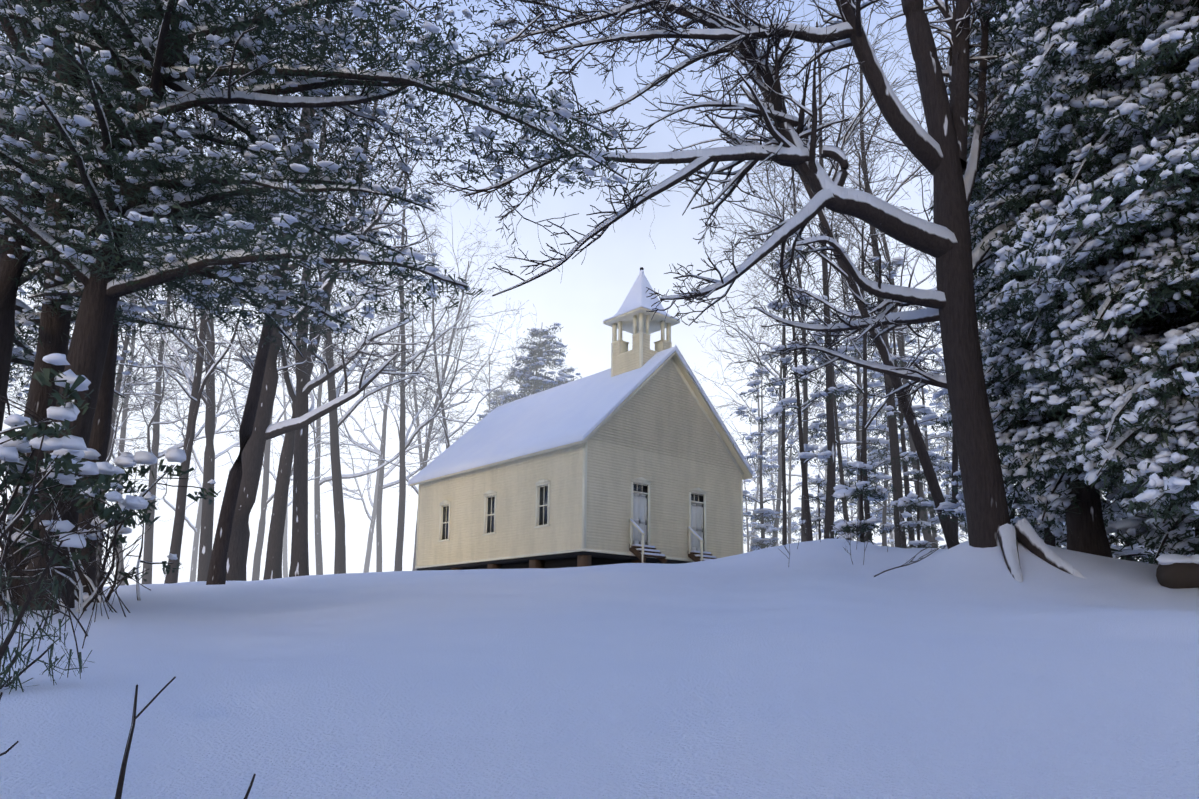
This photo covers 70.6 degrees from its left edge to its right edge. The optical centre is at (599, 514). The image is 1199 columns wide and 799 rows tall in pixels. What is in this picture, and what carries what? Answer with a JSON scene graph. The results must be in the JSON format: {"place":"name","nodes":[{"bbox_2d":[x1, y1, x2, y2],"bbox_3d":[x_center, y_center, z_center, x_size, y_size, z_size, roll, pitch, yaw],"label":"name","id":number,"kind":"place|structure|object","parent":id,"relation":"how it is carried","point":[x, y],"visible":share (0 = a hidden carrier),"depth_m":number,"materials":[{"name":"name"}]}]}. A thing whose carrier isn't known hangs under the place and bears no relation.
{"place":"outdoors","nodes":[
{"label":"outdoors","id":0,"kind":"place"},
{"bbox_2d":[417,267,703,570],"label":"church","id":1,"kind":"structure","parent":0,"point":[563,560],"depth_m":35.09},
{"bbox_2d":[417,333,741,565],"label":"church wall","id":2,"kind":"structure","parent":1,"relation":"attached to","point":[658,431],"depth_m":36.24,"materials":[{"name":"beige wood"}]},
{"bbox_2d":[409,307,751,568],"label":"white trim","id":3,"kind":"structure","parent":1,"relation":"attached to","point":[639,321],"depth_m":37.38,"materials":[{"name":"white wood"}]},
{"bbox_2d":[408,270,753,560],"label":"snow","id":4,"kind":"structure","parent":1,"relation":"on","point":[581,409],"depth_m":38.25,"materials":[{"name":"white snow"}]},
{"bbox_2d":[633,493,702,550],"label":"doors","id":5,"kind":"structure","parent":1,"relation":"attached to","point":[640,510],"depth_m":34.99,"materials":[{"name":"white wood"}]},
{"bbox_2d":[0,0,1140,586],"label":"sky","id":6,"kind":"structure","parent":0,"point":[587,294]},
{"bbox_2d":[0,539,1198,798],"bbox_3d":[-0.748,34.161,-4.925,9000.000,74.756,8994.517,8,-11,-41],"label":"snow ground","id":7,"kind":"structure","parent":0,"point":[818,669],"depth_m":4.91,"materials":[{"name":"white snow"}]},
{"bbox_2d":[451,544,716,569],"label":"foundation piers","id":8,"kind":"structure","parent":7,"relation":"on","point":[583,560],"depth_m":34.41,"materials":[{"name":"grey stone"}]},
{"bbox_2d":[0,0,1198,798],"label":"trees","id":9,"kind":"object","parent":7,"relation":"on","point":[938,148],"depth_m":15.70,"materials":[{"name":"brown plant"}]},
{"bbox_2d":[0,0,1198,599],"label":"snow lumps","id":10,"kind":"object","parent":9,"relation":"on","point":[1170,340],"visible":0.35,"depth_m":14.09,"materials":[{"name":"white snow"}]},
{"bbox_2d":[1156,563,1198,588],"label":"fallen log","id":11,"kind":"object","parent":7,"relation":"on","point":[1178,575],"visible":0.77,"depth_m":13.17,"materials":[{"name":"brown wood"}]},
{"bbox_2d":[1156,554,1198,564],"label":"snow","id":12,"kind":"structure","parent":11,"relation":"on","point":[1165,559],"depth_m":13.23,"materials":[{"name":"white snow"}]}
]}

